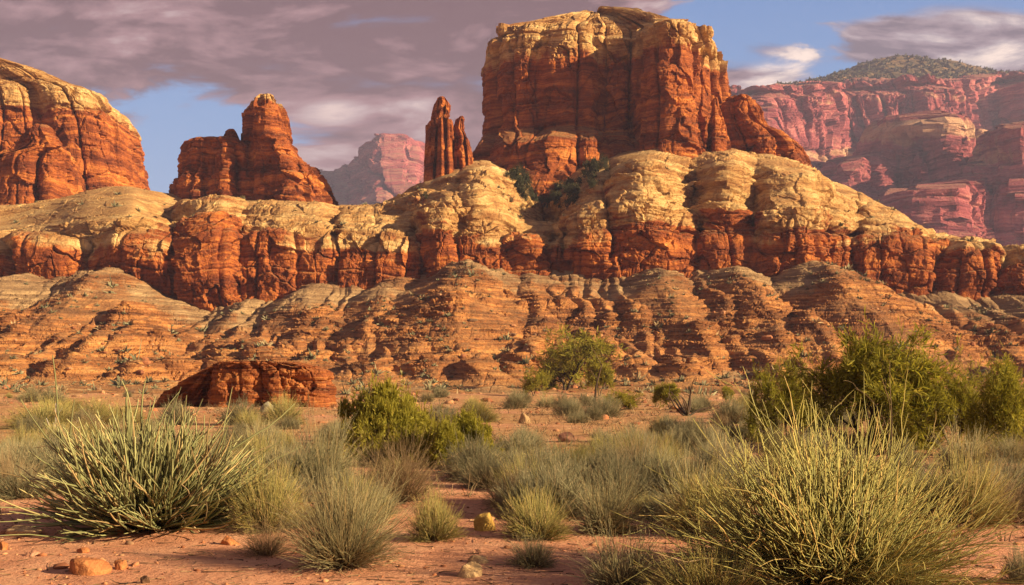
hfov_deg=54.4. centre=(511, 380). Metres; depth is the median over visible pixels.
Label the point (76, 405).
cushion shrub
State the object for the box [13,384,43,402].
tuft shrub
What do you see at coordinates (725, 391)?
shrub tree
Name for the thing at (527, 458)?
sagebrush
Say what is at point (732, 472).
sagebrush
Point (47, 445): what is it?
sagebrush
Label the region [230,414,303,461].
tuft shrub
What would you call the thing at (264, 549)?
dry bush
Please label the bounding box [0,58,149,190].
sandstone butte
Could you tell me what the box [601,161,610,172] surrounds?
juniper tree
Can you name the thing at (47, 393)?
sagebrush
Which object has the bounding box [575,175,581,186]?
juniper tree
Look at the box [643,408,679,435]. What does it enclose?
sagebrush
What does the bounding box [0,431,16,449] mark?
sagebrush
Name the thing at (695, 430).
sagebrush
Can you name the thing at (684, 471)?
sagebrush
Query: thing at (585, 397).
sagebrush
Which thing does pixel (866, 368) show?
mesquite tree
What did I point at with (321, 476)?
sagebrush
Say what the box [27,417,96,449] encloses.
sagebrush
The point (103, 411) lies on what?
cushion shrub
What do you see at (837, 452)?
sagebrush
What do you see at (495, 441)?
sagebrush
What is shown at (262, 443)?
cushion shrub
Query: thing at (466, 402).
cushion shrub
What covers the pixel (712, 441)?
tuft shrub
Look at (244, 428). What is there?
sagebrush
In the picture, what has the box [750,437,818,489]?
cushion shrub
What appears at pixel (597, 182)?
juniper tree
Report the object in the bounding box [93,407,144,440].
tuft shrub
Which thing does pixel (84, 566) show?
boulder
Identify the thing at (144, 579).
stone
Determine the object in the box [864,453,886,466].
sagebrush
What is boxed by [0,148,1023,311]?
sandstone terrace
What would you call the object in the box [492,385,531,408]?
sagebrush
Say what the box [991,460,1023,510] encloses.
tuft shrub
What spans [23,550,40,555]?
stone
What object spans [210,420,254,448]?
sagebrush
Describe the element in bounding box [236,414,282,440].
tuft shrub
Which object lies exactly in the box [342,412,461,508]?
dry bush
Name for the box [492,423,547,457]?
sagebrush
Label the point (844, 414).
sagebrush
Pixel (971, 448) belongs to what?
tuft shrub
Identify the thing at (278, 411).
cushion shrub
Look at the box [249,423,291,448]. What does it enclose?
sagebrush
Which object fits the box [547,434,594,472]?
cushion shrub
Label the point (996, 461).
sagebrush
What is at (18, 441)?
tuft shrub
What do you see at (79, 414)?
sagebrush
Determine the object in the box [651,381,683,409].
shrub tree
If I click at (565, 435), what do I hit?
boulder
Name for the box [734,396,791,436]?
tuft shrub
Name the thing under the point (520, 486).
sagebrush
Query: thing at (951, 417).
sagebrush
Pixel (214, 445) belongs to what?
tuft shrub
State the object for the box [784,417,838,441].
sagebrush
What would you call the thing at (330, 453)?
tuft shrub
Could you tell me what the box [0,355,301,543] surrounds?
broom shrub
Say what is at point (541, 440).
sagebrush
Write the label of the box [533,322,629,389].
mesquite tree
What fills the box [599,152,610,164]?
juniper tree
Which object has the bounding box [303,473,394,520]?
sagebrush
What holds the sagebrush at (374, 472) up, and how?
on the ground at (435, 558)
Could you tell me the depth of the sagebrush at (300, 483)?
12.97 m
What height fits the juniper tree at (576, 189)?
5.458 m
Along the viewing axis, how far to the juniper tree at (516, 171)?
286.30 m
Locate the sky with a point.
(343, 73)
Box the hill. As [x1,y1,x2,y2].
[796,55,1002,84]
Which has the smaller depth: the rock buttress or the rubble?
the rubble
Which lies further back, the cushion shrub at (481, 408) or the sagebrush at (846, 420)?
the cushion shrub at (481, 408)
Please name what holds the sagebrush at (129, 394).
on the ground at (435, 558)
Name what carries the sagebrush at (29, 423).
on the ground at (435, 558)
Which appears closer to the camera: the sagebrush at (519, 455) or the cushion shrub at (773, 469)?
the cushion shrub at (773, 469)
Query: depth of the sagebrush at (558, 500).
11.52 m
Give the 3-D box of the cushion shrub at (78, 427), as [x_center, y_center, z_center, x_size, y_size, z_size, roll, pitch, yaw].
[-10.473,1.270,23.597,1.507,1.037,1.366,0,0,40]
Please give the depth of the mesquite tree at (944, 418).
23.03 m
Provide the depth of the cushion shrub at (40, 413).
33.76 m
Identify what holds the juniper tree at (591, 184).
on the sandstone terrace
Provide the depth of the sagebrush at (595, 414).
40.69 m
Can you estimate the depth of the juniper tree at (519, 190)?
275.32 m
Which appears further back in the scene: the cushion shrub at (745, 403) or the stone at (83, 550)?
the cushion shrub at (745, 403)
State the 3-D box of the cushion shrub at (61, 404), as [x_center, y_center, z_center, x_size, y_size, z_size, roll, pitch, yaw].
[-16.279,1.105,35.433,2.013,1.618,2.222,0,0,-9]
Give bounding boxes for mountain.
[319,133,424,204]
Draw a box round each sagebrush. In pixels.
[0,424,88,490]
[0,430,58,487]
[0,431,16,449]
[0,439,38,455]
[0,463,62,501]
[9,412,51,433]
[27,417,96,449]
[32,438,56,454]
[35,381,69,404]
[66,407,104,427]
[86,432,137,454]
[120,391,133,396]
[132,419,175,454]
[136,418,176,440]
[150,392,201,425]
[178,426,220,447]
[207,391,267,425]
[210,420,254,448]
[234,420,249,431]
[246,433,334,491]
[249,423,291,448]
[253,465,320,502]
[276,413,303,428]
[296,453,408,525]
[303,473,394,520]
[304,464,349,489]
[309,467,337,490]
[313,418,350,439]
[314,424,336,440]
[322,418,337,429]
[351,461,394,490]
[420,398,464,423]
[431,383,450,397]
[434,420,513,482]
[438,439,484,473]
[449,436,509,468]
[455,443,509,490]
[477,411,489,422]
[477,438,563,488]
[487,460,537,507]
[491,461,558,518]
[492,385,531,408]
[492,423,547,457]
[492,460,605,520]
[493,430,509,450]
[500,443,525,470]
[501,436,619,512]
[511,423,551,450]
[517,388,534,402]
[517,470,588,517]
[523,436,595,477]
[549,390,584,414]
[557,394,583,415]
[565,408,591,422]
[575,392,596,405]
[575,434,631,479]
[580,443,661,511]
[581,390,627,417]
[581,403,607,420]
[585,430,608,449]
[588,426,611,444]
[600,429,682,497]
[602,414,662,449]
[632,492,664,520]
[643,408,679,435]
[646,445,739,499]
[651,420,697,456]
[658,414,687,433]
[670,429,769,487]
[679,413,729,456]
[679,415,704,433]
[680,396,708,412]
[687,469,748,504]
[692,392,716,410]
[704,390,749,423]
[707,400,739,420]
[710,450,764,499]
[715,416,746,441]
[718,448,767,484]
[734,418,756,437]
[736,389,749,403]
[760,431,783,449]
[763,422,818,458]
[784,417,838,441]
[791,428,832,453]
[791,437,873,469]
[822,401,860,425]
[822,427,859,440]
[828,441,864,460]
[830,415,860,427]
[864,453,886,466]
[883,435,926,463]
[889,449,918,471]
[898,422,946,447]
[909,452,980,481]
[917,475,1002,527]
[926,407,960,425]
[946,451,987,487]
[979,451,1023,479]
[984,452,1023,488]
[995,533,1023,583]
[1008,473,1023,509]
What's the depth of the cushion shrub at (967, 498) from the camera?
10.76 m
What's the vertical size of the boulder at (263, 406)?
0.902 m
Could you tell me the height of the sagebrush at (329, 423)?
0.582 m
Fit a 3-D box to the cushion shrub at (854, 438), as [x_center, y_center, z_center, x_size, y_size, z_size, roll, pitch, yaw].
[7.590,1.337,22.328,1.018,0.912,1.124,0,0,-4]
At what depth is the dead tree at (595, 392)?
71.78 m
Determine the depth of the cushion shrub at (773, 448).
16.79 m
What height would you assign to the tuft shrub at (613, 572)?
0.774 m
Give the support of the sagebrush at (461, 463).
on the ground at (435, 558)
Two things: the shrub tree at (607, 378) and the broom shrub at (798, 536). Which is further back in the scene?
the shrub tree at (607, 378)
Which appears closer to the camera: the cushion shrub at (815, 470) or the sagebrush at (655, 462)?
the cushion shrub at (815, 470)
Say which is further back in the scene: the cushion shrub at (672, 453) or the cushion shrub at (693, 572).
the cushion shrub at (672, 453)
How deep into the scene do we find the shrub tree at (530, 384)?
103.81 m
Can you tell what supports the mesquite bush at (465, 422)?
on the ground at (435, 558)
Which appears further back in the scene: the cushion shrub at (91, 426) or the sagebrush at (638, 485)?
the cushion shrub at (91, 426)
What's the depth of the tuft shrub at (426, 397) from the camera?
76.75 m
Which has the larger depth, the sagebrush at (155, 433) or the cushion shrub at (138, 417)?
the cushion shrub at (138, 417)
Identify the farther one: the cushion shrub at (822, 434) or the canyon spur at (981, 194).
the canyon spur at (981, 194)
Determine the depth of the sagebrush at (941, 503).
11.04 m
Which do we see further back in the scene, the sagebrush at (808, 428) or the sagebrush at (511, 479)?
the sagebrush at (808, 428)
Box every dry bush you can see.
[0,444,53,492]
[66,410,107,430]
[210,500,304,560]
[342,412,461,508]
[435,451,558,517]
[580,421,682,462]
[647,430,777,489]
[709,403,735,429]
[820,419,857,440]
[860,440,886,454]
[942,441,1023,521]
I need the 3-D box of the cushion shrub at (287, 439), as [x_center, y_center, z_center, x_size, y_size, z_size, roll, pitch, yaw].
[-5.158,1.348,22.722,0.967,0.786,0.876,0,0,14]
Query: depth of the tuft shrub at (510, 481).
12.22 m
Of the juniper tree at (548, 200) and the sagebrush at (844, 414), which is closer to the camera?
the sagebrush at (844, 414)
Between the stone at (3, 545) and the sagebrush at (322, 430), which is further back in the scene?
the sagebrush at (322, 430)
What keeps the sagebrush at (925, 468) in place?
on the ground at (435, 558)
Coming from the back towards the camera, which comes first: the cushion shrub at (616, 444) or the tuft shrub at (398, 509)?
the cushion shrub at (616, 444)
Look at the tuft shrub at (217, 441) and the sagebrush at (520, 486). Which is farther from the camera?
the tuft shrub at (217, 441)
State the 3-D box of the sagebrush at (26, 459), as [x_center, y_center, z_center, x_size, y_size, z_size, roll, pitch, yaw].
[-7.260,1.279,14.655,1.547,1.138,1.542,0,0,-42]
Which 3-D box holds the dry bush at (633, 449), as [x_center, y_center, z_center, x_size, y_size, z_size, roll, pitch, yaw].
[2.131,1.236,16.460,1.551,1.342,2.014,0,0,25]
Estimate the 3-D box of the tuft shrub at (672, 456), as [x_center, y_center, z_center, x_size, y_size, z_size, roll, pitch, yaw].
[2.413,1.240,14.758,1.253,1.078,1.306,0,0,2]
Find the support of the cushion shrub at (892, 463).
on the ground at (435, 558)
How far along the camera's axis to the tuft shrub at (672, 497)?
11.01 m
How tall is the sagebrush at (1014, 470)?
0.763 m
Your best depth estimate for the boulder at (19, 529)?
10.16 m
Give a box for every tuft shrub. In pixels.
[0,431,42,454]
[0,435,43,460]
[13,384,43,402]
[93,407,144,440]
[160,419,245,462]
[200,419,234,460]
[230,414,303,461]
[230,443,301,482]
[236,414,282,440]
[248,419,439,576]
[274,395,382,484]
[349,469,413,516]
[352,440,388,466]
[417,389,435,401]
[487,479,555,518]
[491,459,535,504]
[495,523,563,569]
[532,392,558,407]
[552,509,690,584]
[558,447,656,537]
[579,427,626,446]
[627,440,729,524]
[637,430,695,474]
[682,422,761,464]
[686,390,714,405]
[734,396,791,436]
[759,425,788,441]
[917,416,1010,469]
[964,437,1023,497]
[981,421,1023,462]
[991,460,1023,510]
[993,434,1023,458]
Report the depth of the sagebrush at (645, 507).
11.38 m
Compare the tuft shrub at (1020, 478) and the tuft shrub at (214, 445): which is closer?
the tuft shrub at (1020, 478)
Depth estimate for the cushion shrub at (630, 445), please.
17.27 m
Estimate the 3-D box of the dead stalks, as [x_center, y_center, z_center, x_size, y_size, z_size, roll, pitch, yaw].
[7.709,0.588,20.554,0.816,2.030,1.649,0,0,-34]
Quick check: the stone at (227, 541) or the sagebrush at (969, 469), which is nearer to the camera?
the stone at (227, 541)
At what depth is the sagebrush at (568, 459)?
12.17 m
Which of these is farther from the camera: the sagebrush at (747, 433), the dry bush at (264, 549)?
the sagebrush at (747, 433)
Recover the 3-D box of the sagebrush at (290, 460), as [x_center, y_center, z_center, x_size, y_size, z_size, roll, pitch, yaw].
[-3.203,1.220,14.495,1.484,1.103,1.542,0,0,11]
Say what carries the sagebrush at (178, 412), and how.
on the ground at (435, 558)
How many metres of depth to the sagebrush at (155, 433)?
20.20 m
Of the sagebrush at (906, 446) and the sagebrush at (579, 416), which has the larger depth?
the sagebrush at (579, 416)
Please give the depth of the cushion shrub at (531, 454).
15.99 m
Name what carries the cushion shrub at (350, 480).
on the ground at (435, 558)
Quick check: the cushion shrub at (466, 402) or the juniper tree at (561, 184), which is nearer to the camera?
the cushion shrub at (466, 402)
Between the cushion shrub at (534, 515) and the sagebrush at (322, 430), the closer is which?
the cushion shrub at (534, 515)
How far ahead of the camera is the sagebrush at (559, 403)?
48.73 m
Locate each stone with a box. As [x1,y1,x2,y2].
[0,541,7,549]
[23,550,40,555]
[77,547,89,552]
[114,559,127,569]
[140,575,149,583]
[220,535,240,544]
[456,561,481,577]
[468,555,488,563]
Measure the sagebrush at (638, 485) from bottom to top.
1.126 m
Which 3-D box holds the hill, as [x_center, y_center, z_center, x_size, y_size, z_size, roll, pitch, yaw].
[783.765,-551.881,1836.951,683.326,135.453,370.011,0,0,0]
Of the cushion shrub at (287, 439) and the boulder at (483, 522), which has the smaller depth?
the boulder at (483, 522)
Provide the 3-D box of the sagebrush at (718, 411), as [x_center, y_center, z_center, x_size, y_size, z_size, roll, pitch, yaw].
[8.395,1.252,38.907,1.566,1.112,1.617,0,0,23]
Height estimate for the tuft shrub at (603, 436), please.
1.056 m
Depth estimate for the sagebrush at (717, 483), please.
12.53 m
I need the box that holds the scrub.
[0,152,1023,396]
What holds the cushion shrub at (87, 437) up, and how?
on the ground at (435, 558)
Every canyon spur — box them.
[820,110,987,197]
[872,121,1023,245]
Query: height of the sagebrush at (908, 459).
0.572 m
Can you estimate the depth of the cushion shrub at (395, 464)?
16.52 m
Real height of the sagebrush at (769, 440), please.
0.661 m
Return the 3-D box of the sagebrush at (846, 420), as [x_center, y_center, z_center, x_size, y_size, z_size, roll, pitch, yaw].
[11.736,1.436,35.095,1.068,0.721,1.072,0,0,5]
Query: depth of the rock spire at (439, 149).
296.24 m
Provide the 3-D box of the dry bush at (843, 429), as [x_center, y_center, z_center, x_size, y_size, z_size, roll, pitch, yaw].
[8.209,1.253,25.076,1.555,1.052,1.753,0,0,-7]
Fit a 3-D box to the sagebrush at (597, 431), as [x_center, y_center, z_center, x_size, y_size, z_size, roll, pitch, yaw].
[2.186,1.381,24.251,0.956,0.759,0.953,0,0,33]
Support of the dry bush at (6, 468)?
on the ground at (435, 558)
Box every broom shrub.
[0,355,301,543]
[568,368,1023,584]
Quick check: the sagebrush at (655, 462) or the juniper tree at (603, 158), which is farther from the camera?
the juniper tree at (603, 158)
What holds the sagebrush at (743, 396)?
on the ground at (435, 558)
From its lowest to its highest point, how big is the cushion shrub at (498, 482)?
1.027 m
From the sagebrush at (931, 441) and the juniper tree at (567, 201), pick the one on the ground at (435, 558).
the sagebrush at (931, 441)
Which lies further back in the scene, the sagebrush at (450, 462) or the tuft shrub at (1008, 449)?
the tuft shrub at (1008, 449)
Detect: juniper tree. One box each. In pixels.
[421,187,429,201]
[509,167,516,178]
[510,166,518,179]
[516,183,529,198]
[518,167,527,173]
[522,173,531,188]
[531,191,538,207]
[539,196,545,206]
[544,193,552,207]
[553,180,563,189]
[554,190,561,204]
[559,183,572,195]
[562,195,571,209]
[566,183,580,200]
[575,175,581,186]
[581,158,588,171]
[586,156,601,173]
[586,178,596,188]
[590,160,599,176]
[590,177,598,187]
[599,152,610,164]
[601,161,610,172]
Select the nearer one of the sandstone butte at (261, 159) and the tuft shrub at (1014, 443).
the tuft shrub at (1014, 443)
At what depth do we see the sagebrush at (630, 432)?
19.59 m
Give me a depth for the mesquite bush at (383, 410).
19.26 m
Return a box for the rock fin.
[720,94,811,166]
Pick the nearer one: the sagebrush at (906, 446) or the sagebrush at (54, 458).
the sagebrush at (54, 458)
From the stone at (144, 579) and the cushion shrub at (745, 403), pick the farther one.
the cushion shrub at (745, 403)
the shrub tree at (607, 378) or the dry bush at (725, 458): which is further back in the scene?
the shrub tree at (607, 378)
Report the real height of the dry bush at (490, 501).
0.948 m
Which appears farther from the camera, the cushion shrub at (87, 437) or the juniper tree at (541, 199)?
the juniper tree at (541, 199)
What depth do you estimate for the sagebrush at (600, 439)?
21.65 m
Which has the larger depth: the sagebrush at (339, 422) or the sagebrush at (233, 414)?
the sagebrush at (233, 414)
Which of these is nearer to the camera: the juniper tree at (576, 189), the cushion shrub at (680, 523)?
the cushion shrub at (680, 523)
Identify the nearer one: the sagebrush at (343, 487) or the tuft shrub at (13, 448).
the sagebrush at (343, 487)
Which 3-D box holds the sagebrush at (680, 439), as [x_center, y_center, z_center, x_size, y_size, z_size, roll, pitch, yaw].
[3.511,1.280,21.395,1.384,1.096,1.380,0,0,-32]
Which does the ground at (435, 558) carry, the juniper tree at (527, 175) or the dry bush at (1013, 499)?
the dry bush at (1013, 499)
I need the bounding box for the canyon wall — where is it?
[729,71,1023,170]
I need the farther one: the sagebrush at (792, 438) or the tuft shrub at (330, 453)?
the sagebrush at (792, 438)
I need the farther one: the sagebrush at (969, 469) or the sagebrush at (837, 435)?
the sagebrush at (837, 435)
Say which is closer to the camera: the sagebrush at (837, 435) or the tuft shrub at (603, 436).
the tuft shrub at (603, 436)
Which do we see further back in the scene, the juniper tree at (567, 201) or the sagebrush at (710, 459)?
the juniper tree at (567, 201)
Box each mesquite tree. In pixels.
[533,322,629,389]
[740,342,826,442]
[777,308,965,450]
[906,345,1003,451]
[949,343,1023,455]
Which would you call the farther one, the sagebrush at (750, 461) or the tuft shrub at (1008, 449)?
the tuft shrub at (1008, 449)
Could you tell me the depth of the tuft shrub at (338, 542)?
8.39 m
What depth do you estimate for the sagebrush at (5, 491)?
13.53 m
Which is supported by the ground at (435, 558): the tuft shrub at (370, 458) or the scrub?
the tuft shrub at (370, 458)
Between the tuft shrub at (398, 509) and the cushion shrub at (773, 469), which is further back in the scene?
the cushion shrub at (773, 469)
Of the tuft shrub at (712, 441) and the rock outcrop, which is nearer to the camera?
the tuft shrub at (712, 441)
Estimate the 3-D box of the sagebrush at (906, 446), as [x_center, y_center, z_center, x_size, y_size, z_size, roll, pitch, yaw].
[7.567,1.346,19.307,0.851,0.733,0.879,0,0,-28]
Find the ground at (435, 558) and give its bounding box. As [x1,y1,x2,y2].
[0,391,1023,584]
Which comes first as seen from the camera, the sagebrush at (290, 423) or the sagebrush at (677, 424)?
the sagebrush at (677, 424)
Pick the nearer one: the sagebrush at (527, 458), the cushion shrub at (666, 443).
the sagebrush at (527, 458)
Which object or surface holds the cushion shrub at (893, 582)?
on the ground at (435, 558)
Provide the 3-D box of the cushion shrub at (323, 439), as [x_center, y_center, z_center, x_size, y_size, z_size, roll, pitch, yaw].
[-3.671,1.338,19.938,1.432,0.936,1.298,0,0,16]
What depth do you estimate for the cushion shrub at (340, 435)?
19.33 m
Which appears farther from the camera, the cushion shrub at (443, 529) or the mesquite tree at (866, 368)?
the mesquite tree at (866, 368)
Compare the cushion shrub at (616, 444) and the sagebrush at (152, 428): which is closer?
the cushion shrub at (616, 444)
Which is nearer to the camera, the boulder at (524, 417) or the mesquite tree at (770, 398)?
the mesquite tree at (770, 398)
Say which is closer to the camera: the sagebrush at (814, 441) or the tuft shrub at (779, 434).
the sagebrush at (814, 441)
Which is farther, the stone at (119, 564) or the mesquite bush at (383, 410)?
the mesquite bush at (383, 410)
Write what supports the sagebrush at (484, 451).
on the ground at (435, 558)
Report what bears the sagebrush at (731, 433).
on the ground at (435, 558)
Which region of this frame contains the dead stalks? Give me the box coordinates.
[845,379,930,447]
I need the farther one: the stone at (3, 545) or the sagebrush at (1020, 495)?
the sagebrush at (1020, 495)
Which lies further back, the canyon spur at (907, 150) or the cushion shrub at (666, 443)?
the canyon spur at (907, 150)
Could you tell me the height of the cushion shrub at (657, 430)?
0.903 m
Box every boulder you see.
[6,525,43,536]
[69,557,112,575]
[259,401,272,411]
[473,512,495,530]
[518,413,530,422]
[558,432,575,441]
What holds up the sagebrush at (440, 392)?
on the ground at (435, 558)
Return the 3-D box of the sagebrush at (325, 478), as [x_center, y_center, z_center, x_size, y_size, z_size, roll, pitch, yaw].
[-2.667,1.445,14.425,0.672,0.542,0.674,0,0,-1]
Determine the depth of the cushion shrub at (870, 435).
23.10 m
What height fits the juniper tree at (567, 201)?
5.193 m
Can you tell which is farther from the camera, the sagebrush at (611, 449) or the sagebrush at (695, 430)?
the sagebrush at (695, 430)
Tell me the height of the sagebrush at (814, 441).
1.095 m
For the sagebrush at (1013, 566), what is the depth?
7.85 m
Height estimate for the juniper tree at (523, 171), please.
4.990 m
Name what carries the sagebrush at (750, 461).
on the ground at (435, 558)
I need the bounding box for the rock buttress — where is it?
[0,124,83,204]
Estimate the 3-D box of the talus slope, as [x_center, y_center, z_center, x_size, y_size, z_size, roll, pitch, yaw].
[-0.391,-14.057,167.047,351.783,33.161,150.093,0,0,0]
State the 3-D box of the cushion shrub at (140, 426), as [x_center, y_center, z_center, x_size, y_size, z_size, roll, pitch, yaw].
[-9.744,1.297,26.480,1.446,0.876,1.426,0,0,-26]
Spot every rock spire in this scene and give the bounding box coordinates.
[424,96,453,181]
[453,116,473,168]
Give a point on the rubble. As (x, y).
(145, 361)
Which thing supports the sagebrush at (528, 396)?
on the ground at (435, 558)
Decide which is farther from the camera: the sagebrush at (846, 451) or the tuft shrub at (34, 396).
the tuft shrub at (34, 396)
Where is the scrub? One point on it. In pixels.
(376, 372)
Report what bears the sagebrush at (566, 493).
on the ground at (435, 558)
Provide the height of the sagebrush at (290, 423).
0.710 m
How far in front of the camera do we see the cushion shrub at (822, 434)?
21.88 m
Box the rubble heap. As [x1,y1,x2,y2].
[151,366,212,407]
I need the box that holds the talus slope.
[0,259,1023,395]
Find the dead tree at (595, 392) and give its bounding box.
[590,349,602,398]
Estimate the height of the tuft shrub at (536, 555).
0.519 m
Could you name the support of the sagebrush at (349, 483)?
on the ground at (435, 558)
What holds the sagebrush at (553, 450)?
on the ground at (435, 558)
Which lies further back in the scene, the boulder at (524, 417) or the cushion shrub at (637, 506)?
the boulder at (524, 417)
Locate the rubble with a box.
[0,286,1023,425]
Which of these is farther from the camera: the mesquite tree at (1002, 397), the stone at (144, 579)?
the mesquite tree at (1002, 397)
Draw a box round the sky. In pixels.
[0,0,1023,192]
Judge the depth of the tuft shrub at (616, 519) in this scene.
10.35 m
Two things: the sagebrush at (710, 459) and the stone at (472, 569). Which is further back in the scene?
the sagebrush at (710, 459)
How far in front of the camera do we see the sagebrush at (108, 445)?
19.23 m
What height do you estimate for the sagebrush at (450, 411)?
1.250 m
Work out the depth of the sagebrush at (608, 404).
44.09 m
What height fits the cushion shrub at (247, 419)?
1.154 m
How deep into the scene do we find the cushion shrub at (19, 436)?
21.38 m
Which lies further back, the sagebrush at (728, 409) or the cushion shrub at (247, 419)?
the sagebrush at (728, 409)
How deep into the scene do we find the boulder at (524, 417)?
37.10 m
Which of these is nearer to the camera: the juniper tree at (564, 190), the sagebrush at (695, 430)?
the sagebrush at (695, 430)
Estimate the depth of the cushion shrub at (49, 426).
22.67 m
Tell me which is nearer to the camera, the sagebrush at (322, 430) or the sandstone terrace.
the sagebrush at (322, 430)
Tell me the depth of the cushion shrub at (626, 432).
21.34 m
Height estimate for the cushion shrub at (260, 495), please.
1.247 m
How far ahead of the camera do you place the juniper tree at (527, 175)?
292.32 m
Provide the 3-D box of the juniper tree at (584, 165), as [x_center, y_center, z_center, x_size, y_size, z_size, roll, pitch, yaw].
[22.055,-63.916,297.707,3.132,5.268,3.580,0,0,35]
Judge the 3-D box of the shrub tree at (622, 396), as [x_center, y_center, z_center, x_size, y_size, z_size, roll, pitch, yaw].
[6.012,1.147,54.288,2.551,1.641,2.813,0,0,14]
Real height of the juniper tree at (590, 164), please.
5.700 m
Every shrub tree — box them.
[520,366,551,395]
[582,360,617,395]
[602,389,645,409]
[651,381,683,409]
[719,385,734,399]
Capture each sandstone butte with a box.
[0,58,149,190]
[169,93,338,205]
[472,6,730,204]
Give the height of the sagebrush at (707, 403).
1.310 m
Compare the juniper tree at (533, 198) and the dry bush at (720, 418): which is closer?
the dry bush at (720, 418)
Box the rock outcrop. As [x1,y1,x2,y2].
[207,360,337,406]
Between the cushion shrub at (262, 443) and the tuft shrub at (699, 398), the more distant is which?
the tuft shrub at (699, 398)
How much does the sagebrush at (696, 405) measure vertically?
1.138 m
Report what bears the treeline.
on the canyon wall
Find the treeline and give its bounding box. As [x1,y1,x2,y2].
[775,53,1023,83]
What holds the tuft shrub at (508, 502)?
on the ground at (435, 558)
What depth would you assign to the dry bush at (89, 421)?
30.81 m
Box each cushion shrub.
[0,395,101,429]
[0,422,41,448]
[27,394,78,416]
[29,414,83,442]
[52,417,97,437]
[60,412,104,434]
[61,394,91,411]
[64,424,112,456]
[72,394,119,424]
[106,400,139,422]
[118,402,151,422]
[130,413,161,435]
[157,420,217,453]
[208,424,289,475]
[211,431,322,535]
[228,405,266,428]
[255,384,311,424]
[273,429,302,450]
[297,461,401,523]
[306,428,349,457]
[312,420,377,464]
[379,454,413,475]
[396,470,472,543]
[459,390,501,422]
[460,394,478,409]
[469,438,557,505]
[491,479,578,541]
[513,445,563,467]
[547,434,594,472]
[575,427,631,456]
[601,424,648,440]
[602,426,680,462]
[620,524,810,584]
[628,485,665,518]
[637,436,755,536]
[642,438,695,470]
[643,413,673,438]
[644,426,682,453]
[720,390,763,418]
[744,425,823,471]
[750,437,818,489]
[776,440,856,520]
[802,421,841,445]
[831,425,875,452]
[832,530,974,584]
[850,439,934,485]
[853,422,902,449]
[876,460,944,522]
[908,430,1023,530]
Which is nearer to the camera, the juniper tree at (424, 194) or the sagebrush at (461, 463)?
the sagebrush at (461, 463)
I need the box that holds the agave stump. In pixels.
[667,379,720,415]
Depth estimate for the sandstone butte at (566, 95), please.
319.05 m
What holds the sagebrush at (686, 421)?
on the ground at (435, 558)
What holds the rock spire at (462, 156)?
on the sandstone terrace
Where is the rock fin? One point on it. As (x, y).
(749, 129)
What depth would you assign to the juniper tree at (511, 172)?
285.87 m
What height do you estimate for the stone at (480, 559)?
0.114 m
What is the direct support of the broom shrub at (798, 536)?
on the ground at (435, 558)
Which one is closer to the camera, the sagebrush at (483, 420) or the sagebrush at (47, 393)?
the sagebrush at (483, 420)
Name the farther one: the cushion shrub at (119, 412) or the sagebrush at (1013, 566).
the cushion shrub at (119, 412)
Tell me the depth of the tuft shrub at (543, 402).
60.79 m
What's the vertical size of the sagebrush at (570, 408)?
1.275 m
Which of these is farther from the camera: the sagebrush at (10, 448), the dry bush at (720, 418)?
the dry bush at (720, 418)
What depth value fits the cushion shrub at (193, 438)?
19.83 m
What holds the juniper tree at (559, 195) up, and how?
on the sandstone terrace
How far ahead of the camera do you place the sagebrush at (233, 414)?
36.25 m
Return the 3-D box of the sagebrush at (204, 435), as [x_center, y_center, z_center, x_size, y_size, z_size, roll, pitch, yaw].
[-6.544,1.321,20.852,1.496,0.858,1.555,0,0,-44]
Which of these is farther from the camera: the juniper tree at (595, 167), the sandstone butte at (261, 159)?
the sandstone butte at (261, 159)
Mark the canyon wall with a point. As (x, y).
(820, 122)
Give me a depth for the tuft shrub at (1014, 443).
19.71 m
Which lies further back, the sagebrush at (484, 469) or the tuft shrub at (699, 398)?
the tuft shrub at (699, 398)
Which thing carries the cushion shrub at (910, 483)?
on the ground at (435, 558)
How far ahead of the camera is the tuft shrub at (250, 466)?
15.35 m
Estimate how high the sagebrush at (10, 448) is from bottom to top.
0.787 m
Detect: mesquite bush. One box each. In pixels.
[324,369,437,465]
[413,402,512,469]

